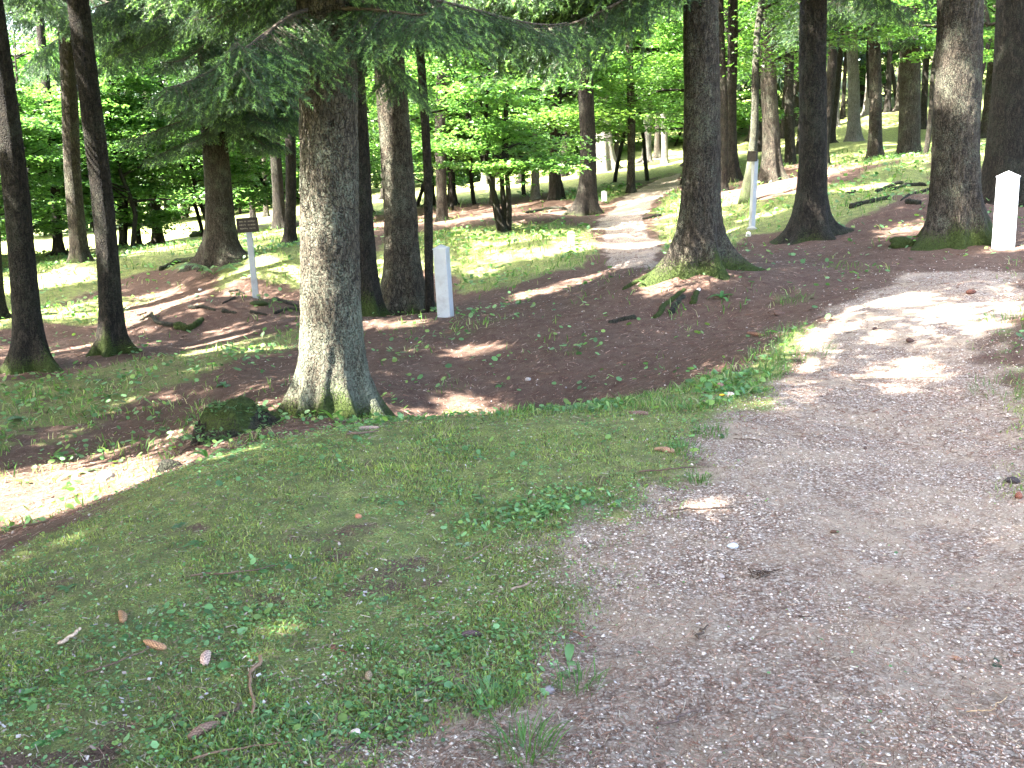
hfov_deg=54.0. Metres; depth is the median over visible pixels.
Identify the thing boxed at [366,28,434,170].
broadleaf tree
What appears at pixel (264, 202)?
broadleaf tree
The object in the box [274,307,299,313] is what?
tree root
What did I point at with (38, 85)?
broadleaf tree
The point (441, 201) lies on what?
spruce tree
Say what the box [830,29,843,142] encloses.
slim tree
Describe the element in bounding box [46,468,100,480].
twig
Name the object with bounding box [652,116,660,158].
slim tree
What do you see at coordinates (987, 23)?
broadleaf tree
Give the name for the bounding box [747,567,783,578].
twig debris
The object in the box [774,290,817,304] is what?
grass tuft
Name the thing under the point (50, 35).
spruce tree
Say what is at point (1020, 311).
grass tuft
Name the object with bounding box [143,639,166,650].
spruce cone
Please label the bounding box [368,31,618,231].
beech bush
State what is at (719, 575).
stone
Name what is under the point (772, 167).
spruce tree
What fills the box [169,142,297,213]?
broadleaf tree
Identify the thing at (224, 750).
fallen twig
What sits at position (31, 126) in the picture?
broadleaf tree
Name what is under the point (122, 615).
spruce cone
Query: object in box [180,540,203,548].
plant
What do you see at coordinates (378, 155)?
broadleaf tree
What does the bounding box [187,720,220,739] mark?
spruce cone
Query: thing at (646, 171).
beech tree
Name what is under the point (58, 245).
slim tree
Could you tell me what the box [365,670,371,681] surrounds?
spruce cone
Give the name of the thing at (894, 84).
broadleaf tree
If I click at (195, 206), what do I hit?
broadleaf tree
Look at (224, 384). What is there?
plant
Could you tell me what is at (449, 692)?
plant
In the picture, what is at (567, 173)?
slim tree
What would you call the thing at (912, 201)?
tree root
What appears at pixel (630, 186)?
spruce tree
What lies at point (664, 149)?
spruce tree
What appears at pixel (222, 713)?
fallen twig
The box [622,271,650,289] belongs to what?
tree root
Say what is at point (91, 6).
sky
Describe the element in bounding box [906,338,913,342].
spruce cone
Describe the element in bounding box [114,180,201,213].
broadleaf tree
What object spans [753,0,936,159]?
spruce tree
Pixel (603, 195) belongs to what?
marker post
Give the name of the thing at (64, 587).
plant
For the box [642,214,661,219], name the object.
tree root
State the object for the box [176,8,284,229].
spruce tree
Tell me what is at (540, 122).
broadleaf tree
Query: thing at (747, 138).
slim tree
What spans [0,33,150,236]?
broadleaf tree
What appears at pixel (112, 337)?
spruce tree
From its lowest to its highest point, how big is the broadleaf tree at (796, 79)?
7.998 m
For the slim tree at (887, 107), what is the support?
on the ground at (212, 334)
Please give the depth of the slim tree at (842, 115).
45.20 m
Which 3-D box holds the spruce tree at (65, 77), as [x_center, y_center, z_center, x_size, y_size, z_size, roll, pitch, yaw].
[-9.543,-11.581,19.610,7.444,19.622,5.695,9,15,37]
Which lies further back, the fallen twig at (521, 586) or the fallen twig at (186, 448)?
the fallen twig at (186, 448)
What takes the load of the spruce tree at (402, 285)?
on the ground at (212, 334)
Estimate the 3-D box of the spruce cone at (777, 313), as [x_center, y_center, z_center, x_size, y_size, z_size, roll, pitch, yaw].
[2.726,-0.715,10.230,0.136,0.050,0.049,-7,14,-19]
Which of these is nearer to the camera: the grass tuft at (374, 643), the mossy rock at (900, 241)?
the grass tuft at (374, 643)
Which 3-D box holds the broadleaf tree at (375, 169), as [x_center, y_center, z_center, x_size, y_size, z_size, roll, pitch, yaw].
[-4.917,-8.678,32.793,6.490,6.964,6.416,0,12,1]
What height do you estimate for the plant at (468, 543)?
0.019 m
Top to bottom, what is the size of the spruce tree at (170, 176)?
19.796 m
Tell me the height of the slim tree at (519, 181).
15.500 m
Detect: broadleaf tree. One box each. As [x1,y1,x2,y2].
[0,32,85,229]
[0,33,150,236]
[0,112,89,241]
[1,68,58,235]
[1,79,61,235]
[11,43,201,237]
[17,27,253,247]
[27,88,203,247]
[30,170,63,235]
[51,41,285,236]
[96,34,283,220]
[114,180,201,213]
[158,162,256,218]
[169,130,299,209]
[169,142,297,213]
[197,31,381,199]
[252,140,298,201]
[283,138,299,190]
[295,64,435,183]
[296,69,434,186]
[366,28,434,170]
[367,52,416,187]
[371,79,494,206]
[412,126,446,176]
[467,69,573,143]
[529,96,626,150]
[542,85,671,151]
[592,58,682,145]
[640,88,683,145]
[642,6,783,92]
[643,67,783,136]
[737,8,844,104]
[737,66,783,128]
[738,0,934,46]
[744,73,783,115]
[826,31,929,96]
[828,12,932,97]
[843,24,933,100]
[921,28,986,95]
[922,0,995,79]
[983,0,995,92]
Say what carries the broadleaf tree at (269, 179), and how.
on the ground at (212, 334)
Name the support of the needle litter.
on the ground at (212, 334)
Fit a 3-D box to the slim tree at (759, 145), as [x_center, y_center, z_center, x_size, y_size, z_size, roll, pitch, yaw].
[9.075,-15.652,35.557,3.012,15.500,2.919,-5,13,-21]
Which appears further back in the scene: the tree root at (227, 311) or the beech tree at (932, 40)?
the beech tree at (932, 40)
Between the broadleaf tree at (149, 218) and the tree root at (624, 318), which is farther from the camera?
the broadleaf tree at (149, 218)
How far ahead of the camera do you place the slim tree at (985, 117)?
35.60 m
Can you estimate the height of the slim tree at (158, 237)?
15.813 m
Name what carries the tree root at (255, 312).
on the ground at (212, 334)
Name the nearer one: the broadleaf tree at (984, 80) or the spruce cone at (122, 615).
the spruce cone at (122, 615)
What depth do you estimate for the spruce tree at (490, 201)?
29.92 m
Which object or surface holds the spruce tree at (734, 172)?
on the ground at (212, 334)
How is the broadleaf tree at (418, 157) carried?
on the ground at (212, 334)
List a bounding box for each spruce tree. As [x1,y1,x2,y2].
[0,0,63,374]
[0,0,98,319]
[4,0,196,263]
[16,7,50,234]
[32,17,58,91]
[41,0,298,272]
[44,14,100,230]
[67,0,257,356]
[81,0,182,226]
[123,0,593,418]
[138,57,197,217]
[152,31,254,149]
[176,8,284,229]
[259,0,391,316]
[280,4,297,245]
[365,0,474,221]
[370,0,578,315]
[414,0,435,312]
[463,0,766,286]
[479,9,487,184]
[488,23,495,205]
[529,75,541,199]
[546,68,562,200]
[562,5,604,215]
[596,96,624,172]
[625,11,636,192]
[654,0,743,182]
[660,42,668,164]
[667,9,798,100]
[718,0,728,191]
[724,0,845,164]
[745,0,992,250]
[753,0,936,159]
[757,0,878,184]
[769,0,988,244]
[776,26,866,126]
[826,25,921,106]
[827,0,922,156]
[843,27,864,141]
[981,0,1023,206]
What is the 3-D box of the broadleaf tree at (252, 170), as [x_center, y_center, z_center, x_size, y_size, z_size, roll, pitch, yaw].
[-6.612,-7.846,30.356,5.886,6.692,6.628,-3,12,-16]
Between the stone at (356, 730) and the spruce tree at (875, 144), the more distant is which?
the spruce tree at (875, 144)
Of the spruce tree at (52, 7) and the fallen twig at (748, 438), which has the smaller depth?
the fallen twig at (748, 438)
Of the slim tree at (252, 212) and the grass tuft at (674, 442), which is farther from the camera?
the slim tree at (252, 212)
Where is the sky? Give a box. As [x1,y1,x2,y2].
[8,6,859,59]
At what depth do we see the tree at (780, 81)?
43.96 m
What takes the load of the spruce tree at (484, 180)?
on the ground at (212, 334)
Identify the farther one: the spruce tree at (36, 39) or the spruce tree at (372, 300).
the spruce tree at (36, 39)
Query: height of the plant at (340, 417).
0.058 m
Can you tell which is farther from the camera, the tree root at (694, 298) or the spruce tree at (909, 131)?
the spruce tree at (909, 131)
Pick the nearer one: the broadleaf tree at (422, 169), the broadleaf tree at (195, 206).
the broadleaf tree at (195, 206)
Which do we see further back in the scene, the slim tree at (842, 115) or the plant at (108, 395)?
the slim tree at (842, 115)
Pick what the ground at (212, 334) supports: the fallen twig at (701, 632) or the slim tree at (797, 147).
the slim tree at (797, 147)
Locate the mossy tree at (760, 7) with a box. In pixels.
[721,0,894,203]
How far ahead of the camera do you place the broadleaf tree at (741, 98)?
49.26 m
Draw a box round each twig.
[0,520,48,527]
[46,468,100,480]
[57,627,81,644]
[84,648,149,673]
[176,442,197,455]
[186,565,275,576]
[191,741,289,759]
[213,702,241,719]
[248,655,262,715]
[331,644,346,653]
[339,681,433,753]
[346,430,378,434]
[464,541,492,559]
[510,579,531,590]
[568,629,592,638]
[639,466,698,471]
[656,708,702,724]
[672,507,732,510]
[695,625,708,638]
[733,438,765,443]
[848,377,976,378]
[966,695,1006,711]
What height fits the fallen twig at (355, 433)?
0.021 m
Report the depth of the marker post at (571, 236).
17.01 m
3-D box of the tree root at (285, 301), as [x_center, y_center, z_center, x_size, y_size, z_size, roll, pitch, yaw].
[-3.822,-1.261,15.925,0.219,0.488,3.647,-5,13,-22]
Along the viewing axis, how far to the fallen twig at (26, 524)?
6.17 m
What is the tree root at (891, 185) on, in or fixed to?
on the ground at (212, 334)
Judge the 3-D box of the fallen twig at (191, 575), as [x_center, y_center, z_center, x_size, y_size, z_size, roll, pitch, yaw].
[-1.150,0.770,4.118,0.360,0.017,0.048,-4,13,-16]
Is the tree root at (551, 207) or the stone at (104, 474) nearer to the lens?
the stone at (104, 474)
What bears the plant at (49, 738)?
on the ground at (212, 334)
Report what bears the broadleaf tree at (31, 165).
on the ground at (212, 334)
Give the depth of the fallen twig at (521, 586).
3.90 m
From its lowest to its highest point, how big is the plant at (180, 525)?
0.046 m
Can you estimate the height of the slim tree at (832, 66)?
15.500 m
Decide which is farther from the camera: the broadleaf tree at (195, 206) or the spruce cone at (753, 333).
the broadleaf tree at (195, 206)
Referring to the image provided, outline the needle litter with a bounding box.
[0,158,1023,767]
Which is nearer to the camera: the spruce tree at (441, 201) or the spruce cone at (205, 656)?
the spruce cone at (205, 656)
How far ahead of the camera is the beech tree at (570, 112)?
26.98 m
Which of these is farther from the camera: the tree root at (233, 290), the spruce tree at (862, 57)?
the spruce tree at (862, 57)
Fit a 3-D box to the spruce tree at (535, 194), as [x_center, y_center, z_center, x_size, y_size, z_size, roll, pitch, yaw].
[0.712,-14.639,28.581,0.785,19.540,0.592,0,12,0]
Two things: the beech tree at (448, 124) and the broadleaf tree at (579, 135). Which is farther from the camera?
the broadleaf tree at (579, 135)
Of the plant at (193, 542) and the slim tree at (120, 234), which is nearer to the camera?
the plant at (193, 542)
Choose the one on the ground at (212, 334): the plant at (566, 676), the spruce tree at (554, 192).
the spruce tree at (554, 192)
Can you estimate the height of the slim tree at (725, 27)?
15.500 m
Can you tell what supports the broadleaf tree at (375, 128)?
on the ground at (212, 334)
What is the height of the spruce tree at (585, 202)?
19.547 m
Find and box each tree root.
[139,311,152,320]
[141,314,186,326]
[159,256,193,270]
[173,317,203,330]
[188,305,215,310]
[221,309,236,313]
[228,289,244,293]
[250,310,266,314]
[273,297,298,306]
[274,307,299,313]
[525,206,568,212]
[608,314,635,322]
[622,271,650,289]
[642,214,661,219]
[653,288,685,317]
[668,294,685,313]
[689,290,698,303]
[849,196,892,208]
[874,180,903,192]
[890,182,926,190]
[900,188,928,200]
[904,198,921,204]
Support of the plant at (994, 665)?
on the path
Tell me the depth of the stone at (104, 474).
7.19 m
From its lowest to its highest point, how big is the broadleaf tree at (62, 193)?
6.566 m
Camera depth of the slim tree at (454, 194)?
32.33 m
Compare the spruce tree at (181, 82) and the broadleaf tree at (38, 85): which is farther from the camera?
the spruce tree at (181, 82)
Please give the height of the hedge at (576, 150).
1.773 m
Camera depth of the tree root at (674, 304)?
11.05 m
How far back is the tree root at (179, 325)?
13.39 m
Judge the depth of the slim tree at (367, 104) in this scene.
32.67 m
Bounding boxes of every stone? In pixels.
[96,470,114,481]
[348,728,360,738]
[545,685,554,693]
[715,573,724,577]
[727,542,737,548]
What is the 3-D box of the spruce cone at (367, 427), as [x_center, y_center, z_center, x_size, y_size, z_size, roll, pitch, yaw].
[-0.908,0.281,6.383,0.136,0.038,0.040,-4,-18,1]
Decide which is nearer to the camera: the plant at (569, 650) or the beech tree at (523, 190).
the plant at (569, 650)
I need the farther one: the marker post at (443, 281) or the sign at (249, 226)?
the sign at (249, 226)
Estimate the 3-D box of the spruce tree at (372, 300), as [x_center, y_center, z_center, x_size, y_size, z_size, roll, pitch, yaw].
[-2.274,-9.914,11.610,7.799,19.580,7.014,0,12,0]
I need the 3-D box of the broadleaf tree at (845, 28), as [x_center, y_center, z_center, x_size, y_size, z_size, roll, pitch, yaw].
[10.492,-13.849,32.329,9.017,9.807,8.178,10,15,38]
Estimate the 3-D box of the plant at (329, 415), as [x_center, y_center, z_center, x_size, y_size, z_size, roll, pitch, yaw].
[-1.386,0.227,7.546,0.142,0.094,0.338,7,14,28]
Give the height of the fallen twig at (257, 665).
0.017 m
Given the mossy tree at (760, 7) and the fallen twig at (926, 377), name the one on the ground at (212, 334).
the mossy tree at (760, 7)
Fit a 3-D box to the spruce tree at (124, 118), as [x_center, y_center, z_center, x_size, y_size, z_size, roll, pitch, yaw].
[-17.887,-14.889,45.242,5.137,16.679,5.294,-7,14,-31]
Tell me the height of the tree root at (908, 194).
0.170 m
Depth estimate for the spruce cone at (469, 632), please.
3.52 m
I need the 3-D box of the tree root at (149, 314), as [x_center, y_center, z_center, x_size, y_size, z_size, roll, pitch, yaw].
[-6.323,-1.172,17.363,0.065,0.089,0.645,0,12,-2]
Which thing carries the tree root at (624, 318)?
on the ground at (212, 334)
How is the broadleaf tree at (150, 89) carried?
on the ground at (212, 334)
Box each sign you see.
[236,217,258,298]
[747,151,757,226]
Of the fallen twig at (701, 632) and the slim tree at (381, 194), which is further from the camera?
the slim tree at (381, 194)
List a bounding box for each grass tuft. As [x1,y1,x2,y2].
[352,634,402,657]
[455,673,531,720]
[460,701,574,767]
[549,652,610,697]
[658,437,711,456]
[676,467,713,484]
[687,421,733,439]
[735,358,794,376]
[743,333,837,365]
[745,315,819,339]
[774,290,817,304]
[964,368,1023,402]
[970,304,1023,327]
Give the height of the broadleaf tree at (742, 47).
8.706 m
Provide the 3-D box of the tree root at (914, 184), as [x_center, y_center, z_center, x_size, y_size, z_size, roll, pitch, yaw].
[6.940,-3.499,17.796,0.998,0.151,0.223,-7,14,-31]
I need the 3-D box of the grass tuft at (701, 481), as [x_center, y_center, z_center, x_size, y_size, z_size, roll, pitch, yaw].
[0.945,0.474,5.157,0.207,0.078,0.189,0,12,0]
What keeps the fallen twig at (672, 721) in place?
on the path
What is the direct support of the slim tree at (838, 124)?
on the ground at (212, 334)
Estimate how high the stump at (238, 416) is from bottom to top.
0.466 m
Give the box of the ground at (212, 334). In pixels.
[0,58,1023,767]
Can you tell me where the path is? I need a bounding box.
[308,174,1023,767]
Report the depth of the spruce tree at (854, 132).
35.52 m
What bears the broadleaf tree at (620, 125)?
on the ground at (212, 334)
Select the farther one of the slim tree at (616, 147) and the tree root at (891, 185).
the slim tree at (616, 147)
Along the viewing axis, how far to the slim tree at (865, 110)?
44.27 m
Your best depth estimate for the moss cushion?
14.09 m
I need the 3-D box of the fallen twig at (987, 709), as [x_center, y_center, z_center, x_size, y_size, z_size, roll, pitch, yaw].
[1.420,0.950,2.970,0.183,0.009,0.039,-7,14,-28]
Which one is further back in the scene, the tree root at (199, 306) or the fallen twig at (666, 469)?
the tree root at (199, 306)
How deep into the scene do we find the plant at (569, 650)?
3.37 m
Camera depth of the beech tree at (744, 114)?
29.22 m
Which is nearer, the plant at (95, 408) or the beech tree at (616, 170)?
the plant at (95, 408)
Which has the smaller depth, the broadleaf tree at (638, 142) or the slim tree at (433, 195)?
the slim tree at (433, 195)
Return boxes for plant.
[7,416,31,421]
[14,657,34,665]
[28,729,65,749]
[54,584,76,591]
[81,405,103,414]
[96,393,119,402]
[147,605,157,613]
[171,522,185,528]
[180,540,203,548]
[187,449,229,456]
[216,381,230,386]
[318,410,346,419]
[336,413,344,421]
[447,684,466,697]
[454,542,470,546]
[556,669,579,678]
[565,644,575,665]
[707,291,731,301]
[992,657,1001,667]
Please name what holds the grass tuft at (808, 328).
on the ground at (212, 334)
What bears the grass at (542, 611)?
on the ground at (212, 334)
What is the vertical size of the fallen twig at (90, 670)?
0.014 m
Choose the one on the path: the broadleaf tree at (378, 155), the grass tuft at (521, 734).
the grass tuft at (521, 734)
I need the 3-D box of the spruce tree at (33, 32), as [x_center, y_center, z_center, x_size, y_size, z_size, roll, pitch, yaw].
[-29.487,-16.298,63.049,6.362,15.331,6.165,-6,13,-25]
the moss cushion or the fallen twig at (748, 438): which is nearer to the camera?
the fallen twig at (748, 438)
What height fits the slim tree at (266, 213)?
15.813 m
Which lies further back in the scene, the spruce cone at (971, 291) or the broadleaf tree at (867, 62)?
the broadleaf tree at (867, 62)
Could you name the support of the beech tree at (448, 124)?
on the ground at (212, 334)
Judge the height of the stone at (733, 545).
0.031 m
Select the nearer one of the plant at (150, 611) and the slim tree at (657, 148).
the plant at (150, 611)
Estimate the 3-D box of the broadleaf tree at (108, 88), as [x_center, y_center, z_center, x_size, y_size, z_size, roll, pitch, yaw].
[-10.891,-6.812,27.715,6.816,6.446,6.182,-4,13,-19]
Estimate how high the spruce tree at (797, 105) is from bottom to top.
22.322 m
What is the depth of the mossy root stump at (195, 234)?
33.58 m
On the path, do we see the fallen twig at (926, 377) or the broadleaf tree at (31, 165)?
the fallen twig at (926, 377)
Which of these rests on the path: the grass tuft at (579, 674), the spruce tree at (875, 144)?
the grass tuft at (579, 674)
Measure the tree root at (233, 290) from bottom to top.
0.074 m
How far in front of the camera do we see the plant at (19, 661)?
3.44 m
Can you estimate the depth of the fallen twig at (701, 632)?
3.46 m
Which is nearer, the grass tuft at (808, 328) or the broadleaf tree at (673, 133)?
the grass tuft at (808, 328)
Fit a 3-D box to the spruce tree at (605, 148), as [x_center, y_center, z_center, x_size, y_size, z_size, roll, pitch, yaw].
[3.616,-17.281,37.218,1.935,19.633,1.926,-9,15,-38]
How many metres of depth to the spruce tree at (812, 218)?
14.50 m
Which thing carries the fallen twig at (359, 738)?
on the ground at (212, 334)
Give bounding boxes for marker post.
[432,244,453,317]
[567,231,574,246]
[601,191,606,201]
[991,171,1020,249]
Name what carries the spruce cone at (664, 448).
on the ground at (212, 334)
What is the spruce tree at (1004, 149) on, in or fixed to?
on the ground at (212, 334)
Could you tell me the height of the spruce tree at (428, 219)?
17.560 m
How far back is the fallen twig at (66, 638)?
3.60 m
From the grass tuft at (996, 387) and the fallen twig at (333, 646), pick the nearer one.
the fallen twig at (333, 646)
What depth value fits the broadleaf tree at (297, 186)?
46.83 m
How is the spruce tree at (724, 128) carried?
on the ground at (212, 334)
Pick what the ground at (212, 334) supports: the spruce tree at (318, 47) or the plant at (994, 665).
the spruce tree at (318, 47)
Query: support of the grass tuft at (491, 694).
on the path
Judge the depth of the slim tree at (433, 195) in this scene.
33.30 m
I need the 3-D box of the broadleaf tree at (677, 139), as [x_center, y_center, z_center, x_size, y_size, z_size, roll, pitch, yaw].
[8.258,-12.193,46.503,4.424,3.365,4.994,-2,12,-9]
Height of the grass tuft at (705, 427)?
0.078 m
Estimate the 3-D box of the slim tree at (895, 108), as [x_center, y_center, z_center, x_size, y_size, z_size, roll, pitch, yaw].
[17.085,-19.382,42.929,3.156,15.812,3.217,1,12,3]
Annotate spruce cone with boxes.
[118,610,126,622]
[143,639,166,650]
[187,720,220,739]
[200,650,210,665]
[359,426,378,429]
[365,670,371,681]
[461,630,483,637]
[628,411,647,414]
[654,446,675,452]
[746,332,764,335]
[774,312,784,315]
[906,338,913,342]
[966,289,975,293]
[1005,476,1019,483]
[1015,492,1022,498]
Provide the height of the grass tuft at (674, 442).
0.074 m
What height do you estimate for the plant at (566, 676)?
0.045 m
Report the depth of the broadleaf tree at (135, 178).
31.39 m
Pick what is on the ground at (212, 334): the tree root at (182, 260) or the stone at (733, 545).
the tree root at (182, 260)
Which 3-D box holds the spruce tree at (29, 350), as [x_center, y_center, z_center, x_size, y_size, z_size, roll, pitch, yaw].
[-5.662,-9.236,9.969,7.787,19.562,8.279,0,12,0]
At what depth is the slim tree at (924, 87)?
38.45 m
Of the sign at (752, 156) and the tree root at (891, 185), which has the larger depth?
the tree root at (891, 185)
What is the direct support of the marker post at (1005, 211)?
on the ground at (212, 334)
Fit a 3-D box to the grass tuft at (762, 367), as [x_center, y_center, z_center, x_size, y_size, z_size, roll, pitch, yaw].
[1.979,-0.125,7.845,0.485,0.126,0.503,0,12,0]
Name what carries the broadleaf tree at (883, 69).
on the ground at (212, 334)
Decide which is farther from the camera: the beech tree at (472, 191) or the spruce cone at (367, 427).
the beech tree at (472, 191)
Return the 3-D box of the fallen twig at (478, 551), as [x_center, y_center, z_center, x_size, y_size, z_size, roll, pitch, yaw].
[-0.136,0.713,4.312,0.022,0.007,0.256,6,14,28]
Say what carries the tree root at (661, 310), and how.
on the ground at (212, 334)
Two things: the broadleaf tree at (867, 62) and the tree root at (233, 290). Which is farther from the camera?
the broadleaf tree at (867, 62)
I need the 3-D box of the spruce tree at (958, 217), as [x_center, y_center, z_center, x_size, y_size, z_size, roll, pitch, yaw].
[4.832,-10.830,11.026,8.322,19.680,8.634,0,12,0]
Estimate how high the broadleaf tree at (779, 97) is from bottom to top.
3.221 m
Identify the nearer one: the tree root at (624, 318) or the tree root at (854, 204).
the tree root at (624, 318)
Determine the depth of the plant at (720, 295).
11.04 m
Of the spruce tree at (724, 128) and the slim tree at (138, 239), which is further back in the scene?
the slim tree at (138, 239)
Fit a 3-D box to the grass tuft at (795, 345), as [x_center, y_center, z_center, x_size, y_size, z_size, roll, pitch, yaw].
[2.307,-0.298,8.382,0.838,0.236,0.794,0,12,0]
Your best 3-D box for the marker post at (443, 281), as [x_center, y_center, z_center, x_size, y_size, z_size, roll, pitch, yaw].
[-0.854,-1.173,12.636,0.176,1.165,0.176,0,12,13]
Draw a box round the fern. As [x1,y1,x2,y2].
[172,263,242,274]
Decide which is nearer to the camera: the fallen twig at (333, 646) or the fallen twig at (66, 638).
the fallen twig at (333, 646)
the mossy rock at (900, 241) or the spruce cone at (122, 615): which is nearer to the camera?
the spruce cone at (122, 615)
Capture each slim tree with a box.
[36,18,68,255]
[89,0,123,246]
[89,0,143,245]
[141,70,165,244]
[239,35,256,217]
[261,4,286,217]
[361,25,374,211]
[378,152,382,199]
[421,0,435,206]
[446,98,460,206]
[516,73,526,183]
[560,86,570,176]
[614,49,621,160]
[636,43,653,163]
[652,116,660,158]
[724,11,727,70]
[744,106,750,141]
[757,56,761,151]
[780,83,784,138]
[795,111,798,153]
[827,0,838,165]
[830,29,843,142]
[836,73,841,126]
[839,33,846,118]
[861,77,868,116]
[882,32,892,112]
[892,68,898,111]
[921,27,930,128]
[980,3,995,137]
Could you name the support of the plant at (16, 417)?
on the ground at (212, 334)
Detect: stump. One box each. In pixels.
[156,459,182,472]
[183,395,285,445]
[189,231,199,236]
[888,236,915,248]
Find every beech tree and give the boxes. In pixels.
[365,45,539,209]
[372,49,538,204]
[431,0,653,194]
[448,2,682,198]
[563,18,683,180]
[565,0,798,183]
[567,6,752,181]
[847,0,994,154]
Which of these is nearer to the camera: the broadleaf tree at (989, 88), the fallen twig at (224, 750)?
the fallen twig at (224, 750)
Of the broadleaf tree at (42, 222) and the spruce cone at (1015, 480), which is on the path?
the spruce cone at (1015, 480)
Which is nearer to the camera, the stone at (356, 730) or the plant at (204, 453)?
the stone at (356, 730)
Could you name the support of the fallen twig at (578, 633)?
on the path
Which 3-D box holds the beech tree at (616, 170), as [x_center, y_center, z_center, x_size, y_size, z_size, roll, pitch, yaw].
[3.945,-9.558,33.548,7.265,6.153,6.504,-5,13,-21]
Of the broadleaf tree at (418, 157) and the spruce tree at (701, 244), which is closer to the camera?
the spruce tree at (701, 244)
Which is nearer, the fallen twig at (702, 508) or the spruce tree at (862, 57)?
the fallen twig at (702, 508)
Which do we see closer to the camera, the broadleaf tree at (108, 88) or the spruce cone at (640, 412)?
the spruce cone at (640, 412)
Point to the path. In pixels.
(640, 202)
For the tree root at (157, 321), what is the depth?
13.71 m
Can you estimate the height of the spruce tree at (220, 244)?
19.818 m
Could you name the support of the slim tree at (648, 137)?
on the ground at (212, 334)
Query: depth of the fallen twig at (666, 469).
5.33 m
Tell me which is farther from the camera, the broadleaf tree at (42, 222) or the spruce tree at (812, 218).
the broadleaf tree at (42, 222)
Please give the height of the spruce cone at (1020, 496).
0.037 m
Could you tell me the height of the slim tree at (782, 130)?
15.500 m
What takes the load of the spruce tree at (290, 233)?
on the ground at (212, 334)
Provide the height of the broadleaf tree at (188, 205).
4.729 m
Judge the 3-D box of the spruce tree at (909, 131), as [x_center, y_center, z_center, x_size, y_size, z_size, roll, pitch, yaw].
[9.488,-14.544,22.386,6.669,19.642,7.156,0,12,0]
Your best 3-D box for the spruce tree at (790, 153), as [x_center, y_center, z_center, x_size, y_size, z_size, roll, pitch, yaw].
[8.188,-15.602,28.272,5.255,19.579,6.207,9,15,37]
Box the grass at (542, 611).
[0,141,1023,767]
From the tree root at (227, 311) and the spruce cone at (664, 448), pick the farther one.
the tree root at (227, 311)
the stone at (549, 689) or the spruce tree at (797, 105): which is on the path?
the stone at (549, 689)

